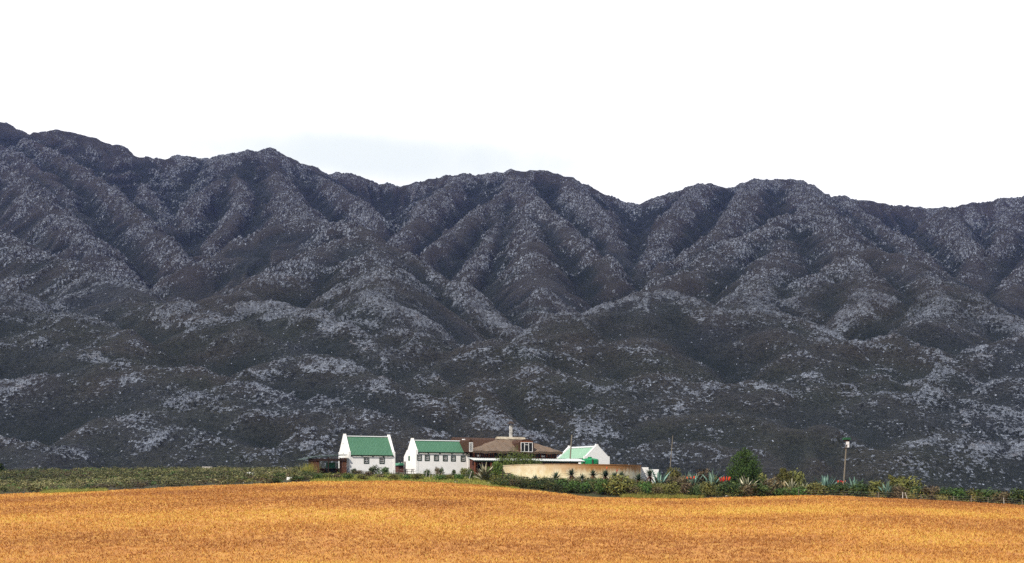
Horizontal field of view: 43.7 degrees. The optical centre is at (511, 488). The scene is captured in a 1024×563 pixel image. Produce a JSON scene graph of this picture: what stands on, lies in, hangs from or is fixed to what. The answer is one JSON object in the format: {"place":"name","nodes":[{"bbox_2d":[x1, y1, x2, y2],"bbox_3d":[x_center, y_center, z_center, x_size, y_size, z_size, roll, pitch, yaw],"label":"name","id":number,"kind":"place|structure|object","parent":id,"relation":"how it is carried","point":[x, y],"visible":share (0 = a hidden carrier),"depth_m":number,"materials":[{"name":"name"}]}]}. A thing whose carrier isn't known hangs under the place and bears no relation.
{"place":"outdoors","nodes":[
{"label":"outdoors","id":0,"kind":"place"},
{"bbox_2d":[39,487,107,492],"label":"verge grass","id":1,"kind":"structure","parent":0,"point":[88,489],"depth_m":158.92,"materials":[{"name":"green plant"}]},
{"bbox_2d":[310,474,519,488],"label":"verge grass","id":2,"kind":"structure","parent":0,"point":[422,479],"depth_m":174.20,"materials":[{"name":"green plant"}]},
{"bbox_2d":[0,471,1020,504],"bbox_3d":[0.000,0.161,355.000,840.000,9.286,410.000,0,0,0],"label":"scrubland","id":3,"kind":"structure","parent":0,"point":[591,494],"depth_m":165.65,"materials":[{"name":"plant"}]},
{"bbox_2d":[51,474,225,488],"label":"wire fence","id":4,"kind":"object","parent":3,"relation":"on","point":[170,482],"visible":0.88,"depth_m":165.79,"materials":[{"name":"grey metal"}]},
{"bbox_2d":[0,465,324,493],"bbox_3d":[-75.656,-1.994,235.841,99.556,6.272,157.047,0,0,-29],"label":"scrub","id":5,"kind":"object","parent":3,"relation":"on","point":[180,472],"visible":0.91,"depth_m":196.82,"materials":[{"name":"green plant"}]},
{"bbox_2d":[271,478,281,482],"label":"bush","id":6,"kind":"object","parent":3,"relation":"on","point":[274,480],"visible":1,"depth_m":171.26,"materials":[{"name":"green plant"}]},
{"bbox_2d":[272,472,286,477],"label":"bush","id":7,"kind":"object","parent":3,"relation":"on","point":[278,474],"visible":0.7,"depth_m":178.01,"materials":[{"name":"green plant"}]},
{"bbox_2d":[288,476,303,480],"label":"bush","id":8,"kind":"object","parent":3,"relation":"on","point":[299,478],"visible":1,"depth_m":173.16,"materials":[{"name":"green plant"}]},
{"bbox_2d":[297,461,317,474],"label":"grass clump","id":9,"kind":"object","parent":3,"relation":"on","point":[309,468],"visible":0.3,"depth_m":188.25,"materials":[{"name":"plant"}]},
{"bbox_2d":[312,473,325,478],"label":"bush","id":10,"kind":"object","parent":3,"relation":"on","point":[318,476],"visible":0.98,"depth_m":174.35,"materials":[{"name":"green plant"}]},
{"bbox_2d":[297,454,346,473],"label":"open shed","id":11,"kind":"structure","parent":3,"relation":"on","point":[342,469],"depth_m":191.69,"materials":[{"name":"brown paint"}]},
{"bbox_2d":[325,462,335,473],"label":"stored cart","id":12,"kind":"object","parent":3,"relation":"on","point":[331,467],"visible":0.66,"depth_m":192.69,"materials":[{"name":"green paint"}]},
{"bbox_2d":[343,474,353,479],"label":"bush","id":13,"kind":"object","parent":3,"relation":"on","point":[345,476],"visible":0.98,"depth_m":174.57,"materials":[{"name":"green plant"}]},
{"bbox_2d":[356,474,368,479],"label":"bush","id":14,"kind":"object","parent":3,"relation":"on","point":[360,477],"visible":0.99,"depth_m":174.50,"materials":[{"name":"green plant"}]},
{"bbox_2d":[339,434,394,473],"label":"cottage","id":15,"kind":"structure","parent":3,"relation":"on","point":[364,453],"depth_m":195.15,"materials":[{"name":"white paint"}]},
{"bbox_2d":[379,457,384,463],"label":"window","id":16,"kind":"structure","parent":15,"relation":"in","point":[381,459],"depth_m":195.22,"materials":[{"name":"white paint"}]},
{"bbox_2d":[368,465,379,472],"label":"bush","id":17,"kind":"object","parent":3,"relation":"on","point":[371,470],"visible":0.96,"depth_m":190.30,"materials":[{"name":"green plant"}]},
{"bbox_2d":[377,466,388,473],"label":"bush","id":18,"kind":"object","parent":3,"relation":"on","point":[385,469],"visible":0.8,"depth_m":188.96,"materials":[{"name":"green plant"}]},
{"bbox_2d":[386,473,399,479],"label":"bush","id":19,"kind":"object","parent":3,"relation":"on","point":[393,476],"visible":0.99,"depth_m":175.13,"materials":[{"name":"green plant"}]},
{"bbox_2d":[395,463,403,472],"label":"brick hut","id":20,"kind":"object","parent":3,"relation":"on","point":[399,467],"visible":0.39,"depth_m":222.07,"materials":[{"name":"red brick"}]},
{"bbox_2d":[313,471,491,483],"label":"scrub","id":21,"kind":"object","parent":3,"relation":"on","point":[400,475],"visible":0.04,"depth_m":178.81,"materials":[{"name":"green plant"}]},
{"bbox_2d":[410,473,423,479],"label":"bush","id":22,"kind":"object","parent":3,"relation":"on","point":[416,475],"visible":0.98,"depth_m":175.45,"materials":[{"name":"green plant"}]},
{"bbox_2d":[393,469,471,479],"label":"wire fence","id":23,"kind":"object","parent":3,"relation":"on","point":[433,473],"visible":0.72,"depth_m":177.99,"materials":[{"name":"grey metal"}]},
{"bbox_2d":[404,438,469,473],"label":"cottage","id":24,"kind":"structure","parent":3,"relation":"on","point":[422,456],"depth_m":197.10,"materials":[{"name":"white paint"}]},
{"bbox_2d":[433,474,445,479],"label":"bush","id":25,"kind":"object","parent":3,"relation":"on","point":[441,477],"visible":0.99,"depth_m":175.50,"materials":[{"name":"green plant"}]},
{"bbox_2d":[454,473,464,479],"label":"bush","id":26,"kind":"object","parent":3,"relation":"on","point":[459,477],"visible":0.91,"depth_m":177.01,"materials":[{"name":"green plant"}]},
{"bbox_2d":[460,467,470,476],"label":"bush","id":27,"kind":"object","parent":3,"relation":"on","point":[462,471],"visible":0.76,"depth_m":184.17,"materials":[{"name":"green plant"}]},
{"bbox_2d":[464,469,473,477],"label":"bush","id":28,"kind":"object","parent":3,"relation":"on","point":[469,472],"visible":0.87,"depth_m":179.04,"materials":[{"name":"green plant"}]},
{"bbox_2d":[471,462,494,479],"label":"agave","id":29,"kind":"object","parent":3,"relation":"on","point":[483,473],"visible":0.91,"depth_m":175.94,"materials":[{"name":"green plant"}]},
{"bbox_2d":[487,461,505,477],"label":"shrub","id":30,"kind":"object","parent":3,"relation":"on","point":[497,469],"visible":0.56,"depth_m":179.11,"materials":[{"name":"green plant"}]},
{"bbox_2d":[509,478,522,486],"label":"bush","id":31,"kind":"object","parent":3,"relation":"on","point":[518,483],"visible":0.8,"depth_m":170.01,"materials":[{"name":"green plant"}]},
{"bbox_2d":[451,421,585,473],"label":"thatched house","id":32,"kind":"structure","parent":3,"relation":"on","point":[481,451],"depth_m":200.52,"materials":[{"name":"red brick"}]},
{"bbox_2d":[476,463,485,470],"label":"window","id":33,"kind":"structure","parent":32,"relation":"in","point":[478,467],"depth_m":197.93,"materials":[{"name":"white paint"}]},
{"bbox_2d":[495,446,546,465],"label":"shrub","id":34,"kind":"object","parent":3,"relation":"on","point":[518,460],"visible":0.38,"depth_m":196.01,"materials":[{"name":"green plant"}]},
{"bbox_2d":[555,478,566,485],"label":"bush","id":35,"kind":"object","parent":3,"relation":"on","point":[560,482],"visible":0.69,"depth_m":167.01,"materials":[{"name":"green plant"}]},
{"bbox_2d":[562,481,579,491],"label":"bush","id":36,"kind":"object","parent":3,"relation":"on","point":[572,486],"visible":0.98,"depth_m":164.38,"materials":[{"name":"green plant"}]},
{"bbox_2d":[566,468,576,479],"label":"aloe","id":37,"kind":"object","parent":3,"relation":"on","point":[571,471],"visible":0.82,"depth_m":173.79,"materials":[{"name":"green plant"}]},
{"bbox_2d":[503,464,640,480],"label":"reservoir","id":38,"kind":"object","parent":3,"relation":"on","point":[529,471],"visible":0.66,"depth_m":178.14,"materials":[{"name":"paint"}]},
{"bbox_2d":[557,444,609,463],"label":"barn","id":39,"kind":"structure","parent":3,"relation":"on","point":[596,451],"depth_m":213.05,"materials":[{"name":"white paint"}]},
{"bbox_2d":[577,482,590,493],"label":"bush","id":40,"kind":"object","parent":3,"relation":"on","point":[584,484],"visible":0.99,"depth_m":164.01,"materials":[{"name":"green plant"}]},
{"bbox_2d":[483,472,688,493],"bbox_3d":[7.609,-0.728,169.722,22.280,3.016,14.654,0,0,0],"label":"scrub","id":41,"kind":"object","parent":3,"relation":"on","point":[555,488],"visible":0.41,"depth_m":167.79,"materials":[{"name":"green plant"}]},
{"bbox_2d":[581,457,598,463],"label":"water tank","id":42,"kind":"object","parent":3,"relation":"on","point":[589,460],"visible":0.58,"depth_m":205.28,"materials":[{"name":"green plastic"}]},
{"bbox_2d":[586,469,597,480],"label":"aloe","id":43,"kind":"object","parent":3,"relation":"on","point":[592,474],"visible":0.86,"depth_m":173.82,"materials":[{"name":"green plant"}]},
{"bbox_2d":[593,478,609,493],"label":"bush","id":44,"kind":"object","parent":3,"relation":"on","point":[600,488],"visible":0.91,"depth_m":162.45,"materials":[{"name":"green plant"}]},
{"bbox_2d":[598,468,610,478],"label":"aloe","id":45,"kind":"object","parent":3,"relation":"on","point":[604,473],"visible":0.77,"depth_m":173.32,"materials":[{"name":"green plant"}]},
{"bbox_2d":[602,474,638,495],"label":"bush","id":46,"kind":"object","parent":3,"relation":"on","point":[623,483],"visible":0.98,"depth_m":161.85,"materials":[{"name":"green plant"}]},
{"bbox_2d":[224,472,1023,504],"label":"scrub","id":47,"kind":"object","parent":3,"relation":"on","point":[456,480],"visible":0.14,"depth_m":171.85,"materials":[{"name":"green plant"}]},
{"bbox_2d":[625,486,642,494],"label":"bush","id":48,"kind":"object","parent":3,"relation":"on","point":[632,491],"visible":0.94,"depth_m":161.60,"materials":[{"name":"brown plant"}]},
{"bbox_2d":[631,473,643,481],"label":"aloe","id":49,"kind":"object","parent":3,"relation":"on","point":[638,477],"visible":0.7,"depth_m":171.27,"materials":[{"name":"green plant"}]},
{"bbox_2d":[637,481,651,493],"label":"bush","id":50,"kind":"object","parent":3,"relation":"on","point":[648,486],"visible":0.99,"depth_m":161.47,"materials":[{"name":"green plant"}]},
{"bbox_2d":[641,467,658,482],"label":"garden wall","id":51,"kind":"structure","parent":3,"relation":"on","point":[643,469],"depth_m":187.66,"materials":[{"name":"white paint"}]},
{"bbox_2d":[644,469,657,482],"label":"aloe","id":52,"kind":"object","parent":3,"relation":"on","point":[649,474],"visible":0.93,"depth_m":170.34,"materials":[{"name":"green plant"}]},
{"bbox_2d":[650,486,663,494],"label":"bush","id":53,"kind":"object","parent":3,"relation":"on","point":[654,490],"visible":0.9,"depth_m":161.25,"materials":[{"name":"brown plant"}]},
{"bbox_2d":[644,470,673,484],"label":"agave","id":54,"kind":"object","parent":3,"relation":"on","point":[659,478],"visible":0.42,"depth_m":173.46,"materials":[{"name":"blue plant"}]},
{"bbox_2d":[660,481,678,494],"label":"bush","id":55,"kind":"object","parent":3,"relation":"on","point":[669,488],"visible":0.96,"depth_m":160.87,"materials":[{"name":"green plant"}]},
{"bbox_2d":[665,467,681,483],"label":"bush","id":56,"kind":"object","parent":3,"relation":"on","point":[673,472],"visible":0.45,"depth_m":192.91,"materials":[{"name":"green plant"}]},
{"bbox_2d":[665,473,692,486],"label":"bush","id":57,"kind":"object","parent":3,"relation":"on","point":[683,479],"visible":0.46,"depth_m":173.47,"materials":[{"name":"brown plant"}]},
{"bbox_2d":[680,482,694,494],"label":"bush","id":58,"kind":"object","parent":3,"relation":"on","point":[684,488],"visible":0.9,"depth_m":160.22,"materials":[{"name":"brown plant"}]},
{"bbox_2d":[687,484,700,495],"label":"bush","id":59,"kind":"object","parent":3,"relation":"on","point":[696,489],"visible":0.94,"depth_m":159.73,"materials":[{"name":"green plant"}]},
{"bbox_2d":[688,471,704,484],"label":"agave","id":60,"kind":"object","parent":3,"relation":"on","point":[695,477],"visible":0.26,"depth_m":186.59,"materials":[{"name":"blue plant"}]},
{"bbox_2d":[695,469,710,483],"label":"bush","id":61,"kind":"object","parent":3,"relation":"on","point":[701,473],"visible":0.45,"depth_m":192.26,"materials":[{"name":"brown plant"}]},
{"bbox_2d":[699,481,714,495],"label":"bush","id":62,"kind":"object","parent":3,"relation":"on","point":[709,486],"visible":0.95,"depth_m":161.22,"materials":[{"name":"green plant"}]},
{"bbox_2d":[697,471,723,485],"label":"agave","id":63,"kind":"object","parent":3,"relation":"on","point":[711,479],"visible":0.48,"depth_m":182.66,"materials":[{"name":"blue plant"}]},
{"bbox_2d":[715,483,729,495],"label":"bush","id":64,"kind":"object","parent":3,"relation":"on","point":[721,488],"visible":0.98,"depth_m":161.05,"materials":[{"name":"green plant"}]},
{"bbox_2d":[721,478,743,496],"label":"bush","id":65,"kind":"object","parent":3,"relation":"on","point":[733,485],"visible":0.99,"depth_m":160.69,"materials":[{"name":"green plant"}]},
{"bbox_2d":[725,447,765,484],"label":"tree","id":66,"kind":"object","parent":3,"relation":"on","point":[746,467],"visible":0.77,"depth_m":171.49,"materials":[{"name":"green plant"}]},
{"bbox_2d":[736,476,757,486],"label":"agave","id":67,"kind":"object","parent":3,"relation":"on","point":[744,480],"visible":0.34,"depth_m":166.51,"materials":[{"name":"beige plant"}]},
{"bbox_2d":[738,483,757,496],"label":"bush","id":68,"kind":"object","parent":3,"relation":"on","point":[748,489],"visible":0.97,"depth_m":160.12,"materials":[{"name":"brown plant"}]},
{"bbox_2d":[499,483,1021,504],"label":"scrub","id":69,"kind":"object","parent":3,"relation":"on","point":[831,494],"visible":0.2,"depth_m":160.25,"materials":[{"name":"green plant"}]},
{"bbox_2d":[749,482,771,496],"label":"bush","id":70,"kind":"object","parent":3,"relation":"on","point":[762,487],"visible":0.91,"depth_m":160.44,"materials":[{"name":"green plant"}]},
{"bbox_2d":[756,472,766,483],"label":"bush","id":71,"kind":"object","parent":3,"relation":"on","point":[762,476],"visible":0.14,"depth_m":192.68,"materials":[{"name":"green plant"}]},
{"bbox_2d":[761,475,786,495],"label":"bush","id":72,"kind":"object","parent":3,"relation":"on","point":[771,482],"visible":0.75,"depth_m":162.33,"materials":[{"name":"brown plant"}]},
{"bbox_2d":[773,487,789,495],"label":"bush","id":73,"kind":"object","parent":3,"relation":"on","point":[778,490],"visible":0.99,"depth_m":160.58,"materials":[{"name":"green plant"}]},
{"bbox_2d":[776,468,795,486],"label":"shrub","id":74,"kind":"object","parent":3,"relation":"on","point":[785,475],"visible":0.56,"depth_m":174.73,"materials":[{"name":"green plant"}]},
{"bbox_2d":[783,478,803,489],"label":"agave","id":75,"kind":"object","parent":3,"relation":"on","point":[791,483],"visible":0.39,"depth_m":168.78,"materials":[{"name":"beige plant"}]},
{"bbox_2d":[788,486,807,495],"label":"bush","id":76,"kind":"object","parent":3,"relation":"on","point":[795,490],"visible":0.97,"depth_m":160.61,"materials":[{"name":"green plant"}]},
{"bbox_2d":[791,468,806,487],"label":"bush","id":77,"kind":"object","parent":3,"relation":"on","point":[798,476],"visible":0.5,"depth_m":192.66,"materials":[{"name":"green plant"}]},
{"bbox_2d":[813,475,836,486],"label":"agave","id":78,"kind":"object","parent":3,"relation":"on","point":[824,480],"visible":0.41,"depth_m":169.50,"materials":[{"name":"blue plant"}]},
{"bbox_2d":[633,481,1018,504],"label":"scrub","id":79,"kind":"object","parent":3,"relation":"on","point":[787,487],"visible":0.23,"depth_m":160.67,"materials":[{"name":"green plant"}]},
{"bbox_2d":[819,483,840,495],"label":"bush","id":80,"kind":"object","parent":3,"relation":"on","point":[831,486],"visible":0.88,"depth_m":161.16,"materials":[{"name":"green plant"}]},
{"bbox_2d":[832,481,849,495],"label":"bush","id":81,"kind":"object","parent":3,"relation":"on","point":[841,486],"visible":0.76,"depth_m":162.30,"materials":[{"name":"green plant"}]},
{"bbox_2d":[842,437,850,484],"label":"mast","id":82,"kind":"object","parent":3,"relation":"on","point":[846,439],"visible":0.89,"depth_m":165.91,"materials":[{"name":"white metal"}]},
{"bbox_2d":[844,477,866,487],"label":"agave","id":83,"kind":"object","parent":3,"relation":"on","point":[852,482],"visible":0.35,"depth_m":163.12,"materials":[{"name":"blue plant"}]},
{"bbox_2d":[848,480,869,496],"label":"bush","id":84,"kind":"object","parent":3,"relation":"on","point":[862,489],"visible":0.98,"depth_m":160.43,"materials":[{"name":"green plant"}]},
{"bbox_2d":[868,479,883,495],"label":"bush","id":85,"kind":"object","parent":3,"relation":"on","point":[873,485],"visible":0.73,"depth_m":162.71,"materials":[{"name":"green plant"}]},
{"bbox_2d":[876,482,895,497],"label":"agave","id":86,"kind":"object","parent":3,"relation":"on","point":[887,493],"visible":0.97,"depth_m":159.59,"materials":[{"name":"green plant"}]},
{"bbox_2d":[887,475,903,488],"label":"shrub","id":87,"kind":"object","parent":3,"relation":"on","point":[892,482],"visible":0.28,"depth_m":167.80,"materials":[{"name":"green plant"}]},
{"bbox_2d":[889,484,909,498],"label":"bush","id":88,"kind":"object","parent":3,"relation":"on","point":[899,490],"visible":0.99,"depth_m":158.86,"materials":[{"name":"brown plant"}]},
{"bbox_2d":[891,475,925,495],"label":"bush","id":89,"kind":"object","parent":3,"relation":"on","point":[906,482],"visible":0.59,"depth_m":162.13,"materials":[{"name":"green plant"}]},
{"bbox_2d":[798,489,1022,504],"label":"wire fence","id":90,"kind":"object","parent":3,"relation":"on","point":[909,495],"visible":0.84,"depth_m":157.95,"materials":[{"name":"grey metal"}]},
{"bbox_2d":[909,484,925,497],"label":"bush","id":91,"kind":"object","parent":3,"relation":"on","point":[916,491],"visible":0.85,"depth_m":159.47,"materials":[{"name":"green plant"}]},
{"bbox_2d":[916,485,943,499],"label":"bush","id":92,"kind":"object","parent":3,"relation":"on","point":[932,490],"visible":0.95,"depth_m":158.96,"materials":[{"name":"brown plant"}]},
{"bbox_2d":[933,486,955,500],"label":"bush","id":93,"kind":"object","parent":3,"relation":"on","point":[943,490],"visible":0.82,"depth_m":159.13,"materials":[{"name":"green plant"}]},
{"bbox_2d":[947,487,965,499],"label":"bush","id":94,"kind":"object","parent":3,"relation":"on","point":[958,491],"visible":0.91,"depth_m":158.58,"materials":[{"name":"green plant"}]},
{"bbox_2d":[956,493,970,501],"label":"bush","id":95,"kind":"object","parent":3,"relation":"on","point":[965,497],"visible":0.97,"depth_m":158.06,"materials":[{"name":"green plant"}]},
{"bbox_2d":[964,488,985,502],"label":"bush","id":96,"kind":"object","parent":3,"relation":"on","point":[974,492],"visible":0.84,"depth_m":158.08,"materials":[{"name":"green plant"}]},
{"bbox_2d":[972,487,1005,503],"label":"bush","id":97,"kind":"object","parent":3,"relation":"on","point":[986,494],"visible":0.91,"depth_m":157.54,"materials":[{"name":"green plant"}]},
{"bbox_2d":[990,491,1011,502],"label":"bush","id":98,"kind":"object","parent":3,"relation":"on","point":[1001,496],"visible":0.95,"depth_m":156.28,"materials":[{"name":"brown plant"}]},
{"bbox_2d":[1007,486,1023,504],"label":"bush","id":99,"kind":"object","parent":3,"relation":"on","point":[1018,494],"visible":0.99,"depth_m":155.87,"materials":[{"name":"green plant"}]},
{"bbox_2d":[0,122,1023,493],"bbox_3d":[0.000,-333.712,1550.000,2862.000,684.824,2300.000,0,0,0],"label":"mountain","id":100,"kind":"structure","parent":0,"point":[264,308],"depth_m":761.97,"materials":[{"name":"grey stone"}]},
{"bbox_2d":[0,480,1023,562],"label":"field","id":101,"kind":"structure","parent":0,"point":[450,553],"depth_m":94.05,"materials":[{"name":"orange plant"}]},
{"bbox_2d":[620,492,703,498],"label":"verge grass","id":102,"kind":"structure","parent":101,"relation":"on","point":[633,495],"depth_m":159.54,"materials":[{"name":"green plant"}]},
{"bbox_2d":[799,481,829,495],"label":"bush","id":103,"kind":"object","parent":101,"relation":"on","point":[816,487],"visible":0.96,"depth_m":160.81,"materials":[{"name":"green plant"}]},
{"bbox_2d":[0,0,1023,208],"label":"sky","id":104,"kind":"structure","parent":0,"point":[913,103],"materials":[{"name":"white"}]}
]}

